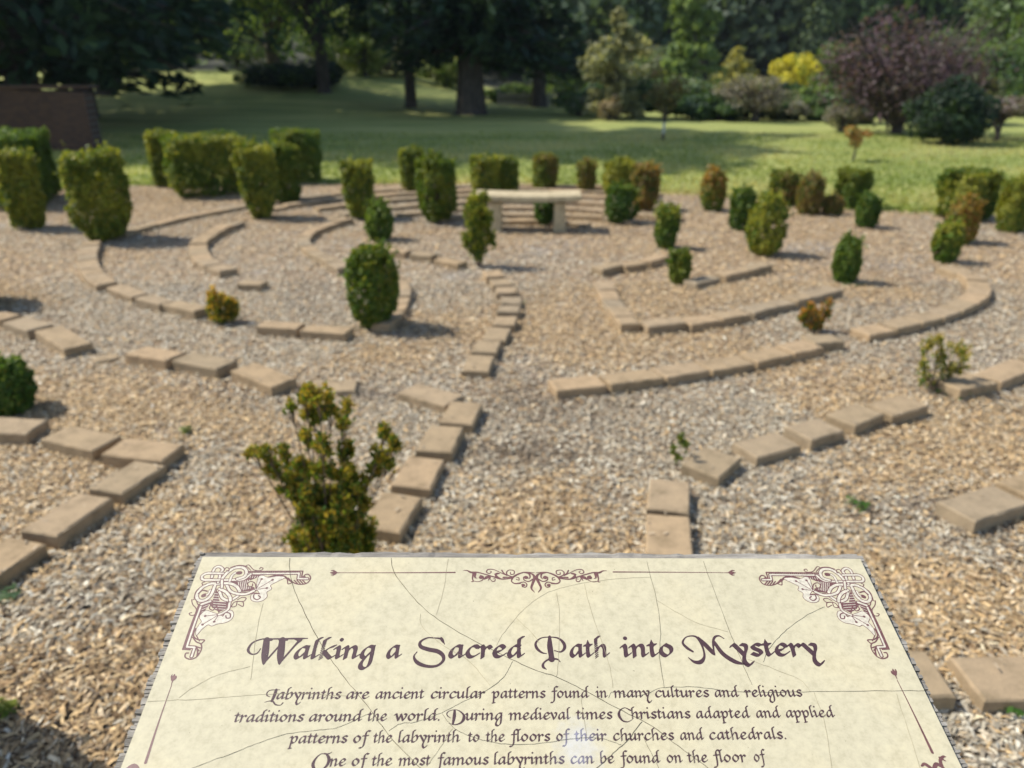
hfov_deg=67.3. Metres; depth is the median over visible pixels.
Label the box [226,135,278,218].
box shrub
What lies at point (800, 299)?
paver
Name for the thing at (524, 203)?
paver
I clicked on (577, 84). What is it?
round bush
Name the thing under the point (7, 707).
weed
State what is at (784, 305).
paver
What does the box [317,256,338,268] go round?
paver
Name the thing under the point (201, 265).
paver
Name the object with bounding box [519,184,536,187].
paver
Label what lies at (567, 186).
paver
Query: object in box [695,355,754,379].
paver
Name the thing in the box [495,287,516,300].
paver
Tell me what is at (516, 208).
paver
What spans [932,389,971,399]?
weed
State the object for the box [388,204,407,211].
paver
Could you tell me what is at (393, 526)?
paver
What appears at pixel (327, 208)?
paver
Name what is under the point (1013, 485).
paver
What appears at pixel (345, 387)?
paver
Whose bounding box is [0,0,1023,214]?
ground
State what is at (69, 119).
brick wall
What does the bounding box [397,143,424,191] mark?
box shrub
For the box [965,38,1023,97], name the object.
round bush
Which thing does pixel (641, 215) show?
paver
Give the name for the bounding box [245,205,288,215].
paver
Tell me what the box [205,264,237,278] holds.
paver
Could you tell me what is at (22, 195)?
box shrub
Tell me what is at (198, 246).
paver
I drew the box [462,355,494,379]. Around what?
paver
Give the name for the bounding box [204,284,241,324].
box shrub
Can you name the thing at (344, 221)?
paver
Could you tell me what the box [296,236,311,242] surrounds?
paver
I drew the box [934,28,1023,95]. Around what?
round bush
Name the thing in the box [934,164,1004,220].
box shrub
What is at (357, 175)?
box shrub
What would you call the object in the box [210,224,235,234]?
paver
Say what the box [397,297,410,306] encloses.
paver
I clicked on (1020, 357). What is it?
paver
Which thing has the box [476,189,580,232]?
garden bench
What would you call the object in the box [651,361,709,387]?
paver
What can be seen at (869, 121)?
round bush
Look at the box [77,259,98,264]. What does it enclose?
paver
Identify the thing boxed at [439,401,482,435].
paver
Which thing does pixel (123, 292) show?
paver
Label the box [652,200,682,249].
box shrub
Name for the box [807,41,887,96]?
round bush
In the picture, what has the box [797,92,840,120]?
round bush
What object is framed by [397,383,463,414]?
paver
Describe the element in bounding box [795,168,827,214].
box shrub
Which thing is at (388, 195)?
paver
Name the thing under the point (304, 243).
paver
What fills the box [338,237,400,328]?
box shrub
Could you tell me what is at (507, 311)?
paver
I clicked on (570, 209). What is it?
paver
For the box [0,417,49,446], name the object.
paver
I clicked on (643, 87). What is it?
round bush
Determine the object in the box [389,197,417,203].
paver
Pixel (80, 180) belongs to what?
box shrub
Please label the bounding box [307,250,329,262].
paver
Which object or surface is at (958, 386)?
paver
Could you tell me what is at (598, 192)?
paver
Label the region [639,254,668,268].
paver
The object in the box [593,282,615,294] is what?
paver
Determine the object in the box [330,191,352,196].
paver
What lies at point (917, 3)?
pine
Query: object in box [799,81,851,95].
round bush
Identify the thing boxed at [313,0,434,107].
conifer
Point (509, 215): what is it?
paver
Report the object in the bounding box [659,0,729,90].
feathery conifer
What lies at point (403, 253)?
paver
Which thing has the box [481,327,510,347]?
paver
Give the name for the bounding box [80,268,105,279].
paver
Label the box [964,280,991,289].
paver
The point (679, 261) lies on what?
box shrub
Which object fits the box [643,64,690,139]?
young tree
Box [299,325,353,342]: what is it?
paver
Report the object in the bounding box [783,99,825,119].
grey shrub
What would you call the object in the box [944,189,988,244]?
box shrub
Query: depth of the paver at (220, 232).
7.73 m
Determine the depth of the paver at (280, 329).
4.92 m
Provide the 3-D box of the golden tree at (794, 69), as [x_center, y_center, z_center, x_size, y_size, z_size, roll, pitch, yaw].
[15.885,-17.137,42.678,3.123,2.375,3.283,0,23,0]
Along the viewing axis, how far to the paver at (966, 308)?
5.35 m
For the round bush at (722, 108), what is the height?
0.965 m
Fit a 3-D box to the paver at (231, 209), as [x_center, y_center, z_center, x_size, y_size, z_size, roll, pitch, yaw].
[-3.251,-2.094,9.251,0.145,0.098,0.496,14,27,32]
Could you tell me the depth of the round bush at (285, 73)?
31.78 m
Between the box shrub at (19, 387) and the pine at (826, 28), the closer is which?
the box shrub at (19, 387)
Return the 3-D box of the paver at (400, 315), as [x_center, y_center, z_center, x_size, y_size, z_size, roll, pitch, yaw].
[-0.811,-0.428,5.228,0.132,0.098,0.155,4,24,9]
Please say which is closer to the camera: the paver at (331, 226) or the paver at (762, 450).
the paver at (762, 450)
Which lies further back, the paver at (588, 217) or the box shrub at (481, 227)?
the paver at (588, 217)
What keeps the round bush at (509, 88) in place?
on the ground at (355, 103)
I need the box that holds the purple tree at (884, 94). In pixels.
[807,0,1018,133]
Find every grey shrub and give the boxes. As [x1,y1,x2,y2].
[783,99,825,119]
[822,104,865,131]
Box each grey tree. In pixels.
[711,73,800,121]
[988,95,1023,140]
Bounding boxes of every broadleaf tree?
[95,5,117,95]
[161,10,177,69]
[171,0,370,68]
[239,0,359,93]
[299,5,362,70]
[335,51,402,73]
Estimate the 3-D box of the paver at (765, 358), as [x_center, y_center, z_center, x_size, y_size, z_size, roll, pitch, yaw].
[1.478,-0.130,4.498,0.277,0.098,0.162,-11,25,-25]
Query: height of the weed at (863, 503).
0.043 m
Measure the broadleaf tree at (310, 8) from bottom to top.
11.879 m
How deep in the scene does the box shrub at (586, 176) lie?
10.33 m
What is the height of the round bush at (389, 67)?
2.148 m
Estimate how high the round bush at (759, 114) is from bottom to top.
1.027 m
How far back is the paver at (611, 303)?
5.44 m
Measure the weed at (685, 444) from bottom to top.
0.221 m
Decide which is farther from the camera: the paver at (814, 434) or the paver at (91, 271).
the paver at (91, 271)
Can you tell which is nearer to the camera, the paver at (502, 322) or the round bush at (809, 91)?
the paver at (502, 322)
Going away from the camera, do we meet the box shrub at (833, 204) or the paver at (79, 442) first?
the paver at (79, 442)
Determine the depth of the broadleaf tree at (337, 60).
39.90 m
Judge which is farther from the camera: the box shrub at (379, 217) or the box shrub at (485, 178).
the box shrub at (485, 178)
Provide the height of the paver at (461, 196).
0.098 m
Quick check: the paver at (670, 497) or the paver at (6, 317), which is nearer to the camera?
the paver at (670, 497)
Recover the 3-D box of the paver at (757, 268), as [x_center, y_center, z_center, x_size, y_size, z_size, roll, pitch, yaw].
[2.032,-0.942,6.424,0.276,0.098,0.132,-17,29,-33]
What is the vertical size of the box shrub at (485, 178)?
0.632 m
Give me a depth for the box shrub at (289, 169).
9.44 m
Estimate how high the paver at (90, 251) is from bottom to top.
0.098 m
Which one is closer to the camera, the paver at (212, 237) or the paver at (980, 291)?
the paver at (980, 291)
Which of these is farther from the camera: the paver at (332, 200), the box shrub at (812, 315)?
the paver at (332, 200)
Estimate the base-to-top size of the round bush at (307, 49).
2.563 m
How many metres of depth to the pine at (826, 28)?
51.06 m
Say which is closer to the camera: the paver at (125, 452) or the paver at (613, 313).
the paver at (125, 452)
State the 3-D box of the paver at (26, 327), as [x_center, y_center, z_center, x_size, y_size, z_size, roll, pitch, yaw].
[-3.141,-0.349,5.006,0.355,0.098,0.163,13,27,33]
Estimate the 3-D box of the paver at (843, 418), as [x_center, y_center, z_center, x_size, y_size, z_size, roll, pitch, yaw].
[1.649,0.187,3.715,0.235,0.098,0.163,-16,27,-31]
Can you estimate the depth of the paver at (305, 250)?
7.04 m
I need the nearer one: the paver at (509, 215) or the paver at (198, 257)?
the paver at (198, 257)
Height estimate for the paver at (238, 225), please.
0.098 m
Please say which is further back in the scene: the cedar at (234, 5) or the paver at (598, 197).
the cedar at (234, 5)
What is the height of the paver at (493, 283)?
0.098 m
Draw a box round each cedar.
[0,0,238,108]
[0,0,283,117]
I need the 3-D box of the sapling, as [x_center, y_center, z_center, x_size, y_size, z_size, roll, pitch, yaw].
[6.134,-4.229,13.752,0.541,0.772,0.588,0,23,0]
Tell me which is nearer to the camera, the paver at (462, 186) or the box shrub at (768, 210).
the box shrub at (768, 210)
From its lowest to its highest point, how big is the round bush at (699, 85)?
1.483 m
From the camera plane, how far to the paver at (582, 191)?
10.43 m
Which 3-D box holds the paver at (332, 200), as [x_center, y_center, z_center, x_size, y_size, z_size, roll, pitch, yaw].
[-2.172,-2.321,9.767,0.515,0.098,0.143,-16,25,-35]
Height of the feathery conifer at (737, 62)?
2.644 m
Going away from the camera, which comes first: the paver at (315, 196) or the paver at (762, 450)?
the paver at (762, 450)
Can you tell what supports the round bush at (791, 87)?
on the ground at (355, 103)
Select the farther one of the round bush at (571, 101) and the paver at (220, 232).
the round bush at (571, 101)
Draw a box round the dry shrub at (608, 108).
[598,94,621,120]
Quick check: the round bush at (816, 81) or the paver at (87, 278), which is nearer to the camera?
the paver at (87, 278)
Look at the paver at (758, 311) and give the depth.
5.29 m
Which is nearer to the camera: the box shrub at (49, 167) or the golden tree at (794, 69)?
the box shrub at (49, 167)
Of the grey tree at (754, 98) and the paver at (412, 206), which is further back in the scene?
the grey tree at (754, 98)
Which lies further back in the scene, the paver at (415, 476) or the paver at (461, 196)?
the paver at (461, 196)
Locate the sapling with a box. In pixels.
[844,125,873,160]
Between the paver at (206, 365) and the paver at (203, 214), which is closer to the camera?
the paver at (206, 365)
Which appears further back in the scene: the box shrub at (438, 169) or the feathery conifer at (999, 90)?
the feathery conifer at (999, 90)
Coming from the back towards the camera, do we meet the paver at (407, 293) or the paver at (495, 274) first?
the paver at (495, 274)
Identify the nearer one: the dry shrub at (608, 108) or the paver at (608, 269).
the paver at (608, 269)
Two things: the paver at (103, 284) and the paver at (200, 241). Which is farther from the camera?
the paver at (200, 241)
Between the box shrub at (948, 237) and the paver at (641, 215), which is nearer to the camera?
the box shrub at (948, 237)
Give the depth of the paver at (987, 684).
2.12 m
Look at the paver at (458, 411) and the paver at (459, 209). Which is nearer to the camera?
the paver at (458, 411)
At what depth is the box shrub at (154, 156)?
10.71 m
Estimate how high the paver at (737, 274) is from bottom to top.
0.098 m
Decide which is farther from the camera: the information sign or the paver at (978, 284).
the paver at (978, 284)
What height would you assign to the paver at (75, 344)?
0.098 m
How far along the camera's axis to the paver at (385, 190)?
10.41 m
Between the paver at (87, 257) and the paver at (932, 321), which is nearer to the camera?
the paver at (932, 321)
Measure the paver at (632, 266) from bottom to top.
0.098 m
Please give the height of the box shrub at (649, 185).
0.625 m
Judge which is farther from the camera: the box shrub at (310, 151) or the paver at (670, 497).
the box shrub at (310, 151)
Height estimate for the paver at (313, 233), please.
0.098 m
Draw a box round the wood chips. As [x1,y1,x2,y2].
[0,182,1023,767]
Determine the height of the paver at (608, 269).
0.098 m
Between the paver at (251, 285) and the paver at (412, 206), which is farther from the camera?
the paver at (412, 206)
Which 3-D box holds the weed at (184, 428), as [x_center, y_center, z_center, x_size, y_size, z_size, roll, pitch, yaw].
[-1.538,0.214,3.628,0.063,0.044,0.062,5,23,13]
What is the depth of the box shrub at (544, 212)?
8.26 m
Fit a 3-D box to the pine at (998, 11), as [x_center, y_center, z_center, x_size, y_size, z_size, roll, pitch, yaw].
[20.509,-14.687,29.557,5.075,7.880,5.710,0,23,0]
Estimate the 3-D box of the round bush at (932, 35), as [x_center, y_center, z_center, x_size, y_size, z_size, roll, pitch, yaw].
[14.124,-11.122,27.457,4.037,3.013,4.102,0,23,0]
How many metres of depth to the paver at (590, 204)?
9.43 m
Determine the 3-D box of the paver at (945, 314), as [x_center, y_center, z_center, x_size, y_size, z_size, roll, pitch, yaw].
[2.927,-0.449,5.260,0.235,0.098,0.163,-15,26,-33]
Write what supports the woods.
on the ground at (355, 103)
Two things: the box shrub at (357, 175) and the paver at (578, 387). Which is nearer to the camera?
the paver at (578, 387)
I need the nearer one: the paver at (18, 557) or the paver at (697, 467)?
the paver at (18, 557)
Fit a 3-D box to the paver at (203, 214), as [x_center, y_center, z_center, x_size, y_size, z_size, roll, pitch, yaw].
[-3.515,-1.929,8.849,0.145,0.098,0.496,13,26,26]
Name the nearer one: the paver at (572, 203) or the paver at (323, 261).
the paver at (323, 261)
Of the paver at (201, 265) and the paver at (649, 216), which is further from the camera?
the paver at (649, 216)
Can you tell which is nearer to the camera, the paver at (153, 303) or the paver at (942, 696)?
the paver at (942, 696)
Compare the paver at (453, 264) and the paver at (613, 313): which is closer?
the paver at (613, 313)
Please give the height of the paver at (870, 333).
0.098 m
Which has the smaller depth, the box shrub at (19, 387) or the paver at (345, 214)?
the box shrub at (19, 387)
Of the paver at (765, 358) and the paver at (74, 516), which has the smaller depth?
the paver at (74, 516)
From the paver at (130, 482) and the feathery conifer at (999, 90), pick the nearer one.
the paver at (130, 482)
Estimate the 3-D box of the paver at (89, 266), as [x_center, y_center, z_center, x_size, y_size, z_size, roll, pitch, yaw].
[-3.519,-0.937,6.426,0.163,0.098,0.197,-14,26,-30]
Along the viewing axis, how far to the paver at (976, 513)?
2.92 m
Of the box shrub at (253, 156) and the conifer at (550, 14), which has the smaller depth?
the box shrub at (253, 156)
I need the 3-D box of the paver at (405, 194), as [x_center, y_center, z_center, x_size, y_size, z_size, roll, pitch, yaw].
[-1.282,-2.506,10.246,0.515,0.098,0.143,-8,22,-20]
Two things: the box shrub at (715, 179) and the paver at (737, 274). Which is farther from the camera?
the box shrub at (715, 179)
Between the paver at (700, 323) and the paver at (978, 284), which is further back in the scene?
the paver at (978, 284)
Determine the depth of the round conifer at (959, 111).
16.23 m
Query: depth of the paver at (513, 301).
5.48 m
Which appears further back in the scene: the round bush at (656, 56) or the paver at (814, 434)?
the round bush at (656, 56)
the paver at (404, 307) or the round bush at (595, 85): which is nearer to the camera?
the paver at (404, 307)
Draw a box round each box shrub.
[0,125,62,195]
[0,130,53,209]
[0,144,47,229]
[0,351,38,417]
[53,140,133,241]
[143,127,183,187]
[157,129,246,198]
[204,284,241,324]
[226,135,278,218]
[241,380,405,553]
[267,137,302,203]
[268,127,322,182]
[335,154,375,219]
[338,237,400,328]
[363,193,394,240]
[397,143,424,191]
[414,148,457,222]
[459,189,497,266]
[469,151,500,197]
[497,153,519,190]
[531,151,559,188]
[533,202,553,225]
[574,156,598,189]
[601,155,635,195]
[604,179,640,223]
[629,159,663,210]
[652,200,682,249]
[665,246,692,284]
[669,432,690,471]
[699,163,728,211]
[728,182,758,231]
[744,188,793,256]
[767,165,800,205]
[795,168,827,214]
[797,296,833,334]
[821,190,845,215]
[830,228,867,283]
[833,164,874,209]
[854,188,884,227]
[914,331,973,393]
[930,215,965,263]
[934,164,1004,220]
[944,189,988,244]
[995,171,1023,233]
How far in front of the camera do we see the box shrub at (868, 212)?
8.09 m
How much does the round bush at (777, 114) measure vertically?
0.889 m
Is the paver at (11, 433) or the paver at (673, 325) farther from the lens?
the paver at (673, 325)
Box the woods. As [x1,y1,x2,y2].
[129,0,1023,77]
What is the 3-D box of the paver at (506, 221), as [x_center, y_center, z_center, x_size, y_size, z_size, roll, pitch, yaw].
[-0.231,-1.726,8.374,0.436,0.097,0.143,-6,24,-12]
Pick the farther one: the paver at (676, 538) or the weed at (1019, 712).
the paver at (676, 538)
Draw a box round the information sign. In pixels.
[114,551,967,767]
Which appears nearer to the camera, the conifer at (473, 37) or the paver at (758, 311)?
the paver at (758, 311)
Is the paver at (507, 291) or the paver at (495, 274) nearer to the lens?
the paver at (507, 291)
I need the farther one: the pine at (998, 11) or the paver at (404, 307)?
the pine at (998, 11)
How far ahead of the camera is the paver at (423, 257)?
6.78 m
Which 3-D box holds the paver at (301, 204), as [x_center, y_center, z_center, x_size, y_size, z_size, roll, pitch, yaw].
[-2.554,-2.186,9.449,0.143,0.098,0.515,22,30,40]
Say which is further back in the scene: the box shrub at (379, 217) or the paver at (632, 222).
the paver at (632, 222)
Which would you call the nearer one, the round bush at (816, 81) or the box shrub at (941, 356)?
the box shrub at (941, 356)
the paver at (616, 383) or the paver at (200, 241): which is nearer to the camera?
the paver at (616, 383)
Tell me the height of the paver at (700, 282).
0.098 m
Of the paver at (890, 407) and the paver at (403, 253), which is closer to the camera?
the paver at (890, 407)
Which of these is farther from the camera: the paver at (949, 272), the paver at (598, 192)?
the paver at (598, 192)
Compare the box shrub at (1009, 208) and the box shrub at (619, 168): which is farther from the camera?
the box shrub at (619, 168)
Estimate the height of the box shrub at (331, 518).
0.799 m
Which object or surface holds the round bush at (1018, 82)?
on the ground at (355, 103)
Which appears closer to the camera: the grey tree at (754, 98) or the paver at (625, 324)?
the paver at (625, 324)
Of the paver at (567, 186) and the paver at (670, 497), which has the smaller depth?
the paver at (670, 497)
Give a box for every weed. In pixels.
[0,583,20,602]
[0,697,21,718]
[178,424,190,434]
[845,495,871,512]
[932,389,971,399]
[998,706,1023,718]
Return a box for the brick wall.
[0,85,102,150]
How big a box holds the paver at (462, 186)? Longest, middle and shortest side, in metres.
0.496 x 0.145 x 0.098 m
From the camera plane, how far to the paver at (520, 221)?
8.33 m
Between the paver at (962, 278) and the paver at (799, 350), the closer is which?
the paver at (799, 350)
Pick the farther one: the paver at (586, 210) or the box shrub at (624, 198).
the paver at (586, 210)
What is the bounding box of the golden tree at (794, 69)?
[768,52,825,86]
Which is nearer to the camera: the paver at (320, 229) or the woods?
the paver at (320, 229)
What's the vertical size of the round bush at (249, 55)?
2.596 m
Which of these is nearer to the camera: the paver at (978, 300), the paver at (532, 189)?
the paver at (978, 300)
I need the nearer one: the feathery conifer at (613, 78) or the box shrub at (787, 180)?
the box shrub at (787, 180)
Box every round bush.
[196,29,265,69]
[232,59,347,88]
[297,26,354,64]
[333,32,390,76]
[380,40,415,76]
[414,57,457,87]
[484,82,554,101]
[522,51,604,94]
[551,89,606,114]
[574,82,606,111]
[625,45,700,94]
[625,78,665,117]
[644,73,721,96]
[648,93,750,117]
[688,93,746,120]
[734,81,804,100]
[735,96,767,117]
[758,96,801,119]
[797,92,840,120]
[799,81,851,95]
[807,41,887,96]
[824,95,877,123]
[844,26,968,95]
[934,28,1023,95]
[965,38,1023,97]
[986,43,1023,116]
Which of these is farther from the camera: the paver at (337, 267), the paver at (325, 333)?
the paver at (337, 267)
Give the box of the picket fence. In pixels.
[497,91,557,105]
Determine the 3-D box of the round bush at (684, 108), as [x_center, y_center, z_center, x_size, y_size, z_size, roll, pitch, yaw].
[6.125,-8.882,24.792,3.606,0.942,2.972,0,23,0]
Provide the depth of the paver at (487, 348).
4.57 m
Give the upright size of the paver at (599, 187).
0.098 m
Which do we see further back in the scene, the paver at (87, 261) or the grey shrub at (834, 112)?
the grey shrub at (834, 112)
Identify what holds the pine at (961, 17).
on the ground at (355, 103)
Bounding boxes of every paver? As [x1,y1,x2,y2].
[0,311,22,327]
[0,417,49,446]
[0,537,48,588]
[2,317,53,340]
[21,494,115,552]
[35,325,93,358]
[41,426,121,462]
[77,249,99,258]
[77,254,98,260]
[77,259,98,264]
[78,263,100,274]
[80,245,100,253]
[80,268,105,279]
[81,241,101,248]
[83,273,108,285]
[89,277,117,292]
[89,461,167,507]
[93,353,119,365]
[101,438,185,471]
[106,284,147,303]
[114,223,158,237]
[125,346,185,371]
[135,294,173,312]
[149,215,191,228]
[162,300,208,321]
[172,352,237,379]
[185,208,226,219]
[189,238,210,247]
[189,244,207,248]
[189,248,209,260]
[191,253,212,266]
[195,234,217,244]
[196,259,222,273]
[201,229,225,239]
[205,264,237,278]
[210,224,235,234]
[220,204,248,212]
[226,222,245,229]
[230,363,297,397]
[237,280,268,292]
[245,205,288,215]
[256,321,304,338]
[282,199,324,208]
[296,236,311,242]
[296,240,313,251]
[298,193,332,200]
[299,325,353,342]
[300,230,317,240]
[300,245,318,257]
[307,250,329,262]
[308,226,327,235]
[312,380,358,396]
[313,203,347,212]
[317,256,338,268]
[318,222,339,230]
[320,196,344,204]
[327,261,345,274]
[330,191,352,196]
[331,218,353,227]
[339,212,350,217]
[362,192,398,198]
[365,492,422,544]
[371,317,397,333]
[373,188,403,193]
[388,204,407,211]
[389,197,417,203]
[389,248,411,258]
[391,311,404,325]
[391,456,444,500]
[394,211,423,218]
[396,191,416,196]
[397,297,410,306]
[397,304,408,314]
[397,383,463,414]
[399,279,407,283]
[399,283,411,289]
[399,289,411,299]
[405,203,430,209]
[409,252,437,263]
[416,425,463,465]
[434,257,467,270]
[439,194,466,199]
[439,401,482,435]
[440,214,468,221]
[454,206,464,212]
[456,185,471,188]
[456,188,471,193]
[457,200,466,206]
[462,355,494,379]
[471,340,500,361]
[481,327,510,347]
[482,270,504,284]
[489,279,511,291]
[492,316,517,332]
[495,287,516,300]
[497,306,519,319]
[500,297,521,309]
[502,219,510,225]
[504,205,539,211]
[504,212,534,218]
[509,202,541,204]
[510,218,547,225]
[517,187,547,190]
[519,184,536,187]
[548,188,584,193]
[548,375,606,400]
[549,219,590,227]
[554,185,577,188]
[566,201,576,205]
[566,206,577,212]
[570,214,605,221]
[576,207,605,214]
[577,201,605,207]
[581,195,614,200]
[585,189,605,194]
[590,262,623,276]
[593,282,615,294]
[594,185,602,189]
[597,290,620,303]
[598,368,663,395]
[601,299,624,313]
[602,217,637,225]
[606,307,635,323]
[614,317,640,333]
[620,260,647,272]
[637,212,647,218]
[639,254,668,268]
[639,317,686,335]
[645,212,684,222]
[645,478,690,520]
[645,514,692,554]
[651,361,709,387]
[680,447,740,489]
[681,315,722,332]
[683,275,720,290]
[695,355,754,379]
[710,309,751,327]
[712,268,750,283]
[731,432,800,468]
[738,347,793,370]
[739,262,772,276]
[739,303,777,320]
[762,299,796,314]
[775,340,823,363]
[781,293,814,309]
[783,418,843,452]
[799,285,842,302]
[801,334,844,353]
[824,403,884,437]
[849,324,896,343]
[865,394,928,427]
[876,317,921,337]
[901,312,943,331]
[908,651,955,714]
[923,307,961,325]
[932,373,997,400]
[934,486,1023,537]
[935,265,973,279]
[939,299,977,318]
[946,656,1023,716]
[956,273,988,286]
[956,293,988,311]
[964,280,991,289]
[964,287,991,304]
[973,359,1023,392]
[995,473,1023,499]
[1017,354,1023,360]
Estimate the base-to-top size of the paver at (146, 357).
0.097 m
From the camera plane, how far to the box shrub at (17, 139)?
9.24 m
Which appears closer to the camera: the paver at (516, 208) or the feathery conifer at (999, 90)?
the paver at (516, 208)
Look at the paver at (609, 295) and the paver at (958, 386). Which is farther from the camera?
the paver at (609, 295)
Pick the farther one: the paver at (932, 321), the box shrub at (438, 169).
the box shrub at (438, 169)
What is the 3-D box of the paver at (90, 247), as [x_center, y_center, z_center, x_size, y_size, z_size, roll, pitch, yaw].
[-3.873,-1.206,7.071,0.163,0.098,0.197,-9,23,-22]
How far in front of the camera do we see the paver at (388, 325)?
5.01 m
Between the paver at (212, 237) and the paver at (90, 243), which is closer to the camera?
the paver at (90, 243)
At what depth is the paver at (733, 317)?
5.15 m
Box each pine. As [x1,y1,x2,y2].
[716,0,803,66]
[776,0,891,68]
[869,0,977,43]
[936,0,1023,46]
[962,0,1023,55]
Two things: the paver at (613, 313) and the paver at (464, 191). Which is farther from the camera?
the paver at (464, 191)
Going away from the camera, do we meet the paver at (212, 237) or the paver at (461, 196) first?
the paver at (212, 237)
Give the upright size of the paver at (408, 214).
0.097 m
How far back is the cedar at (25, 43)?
18.32 m
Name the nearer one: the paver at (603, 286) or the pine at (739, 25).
the paver at (603, 286)
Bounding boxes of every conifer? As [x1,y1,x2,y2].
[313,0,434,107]
[369,0,582,115]
[524,0,594,106]
[575,6,654,119]
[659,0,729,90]
[708,46,759,88]
[901,73,1001,145]
[954,61,1012,105]
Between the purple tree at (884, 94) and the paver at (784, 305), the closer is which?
the paver at (784, 305)
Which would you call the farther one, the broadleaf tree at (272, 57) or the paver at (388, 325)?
the broadleaf tree at (272, 57)
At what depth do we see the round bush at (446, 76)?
38.72 m
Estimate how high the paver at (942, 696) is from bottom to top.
0.097 m
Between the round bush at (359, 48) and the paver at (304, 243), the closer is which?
the paver at (304, 243)
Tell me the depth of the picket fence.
31.43 m
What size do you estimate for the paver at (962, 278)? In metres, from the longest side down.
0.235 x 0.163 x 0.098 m
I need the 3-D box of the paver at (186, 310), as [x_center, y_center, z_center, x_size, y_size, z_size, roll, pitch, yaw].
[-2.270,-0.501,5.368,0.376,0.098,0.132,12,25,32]
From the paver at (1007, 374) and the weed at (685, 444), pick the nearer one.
the weed at (685, 444)
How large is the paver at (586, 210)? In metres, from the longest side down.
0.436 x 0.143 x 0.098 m
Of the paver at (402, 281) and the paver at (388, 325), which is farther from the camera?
the paver at (402, 281)
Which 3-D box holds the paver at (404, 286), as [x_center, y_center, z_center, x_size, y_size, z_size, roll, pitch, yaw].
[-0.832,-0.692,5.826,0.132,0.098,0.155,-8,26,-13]
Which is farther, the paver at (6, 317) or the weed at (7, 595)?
the paver at (6, 317)
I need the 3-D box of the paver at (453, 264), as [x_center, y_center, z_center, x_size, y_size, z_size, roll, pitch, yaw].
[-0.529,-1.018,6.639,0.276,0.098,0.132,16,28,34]
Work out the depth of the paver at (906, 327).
4.97 m
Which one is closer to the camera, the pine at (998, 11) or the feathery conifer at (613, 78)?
the feathery conifer at (613, 78)

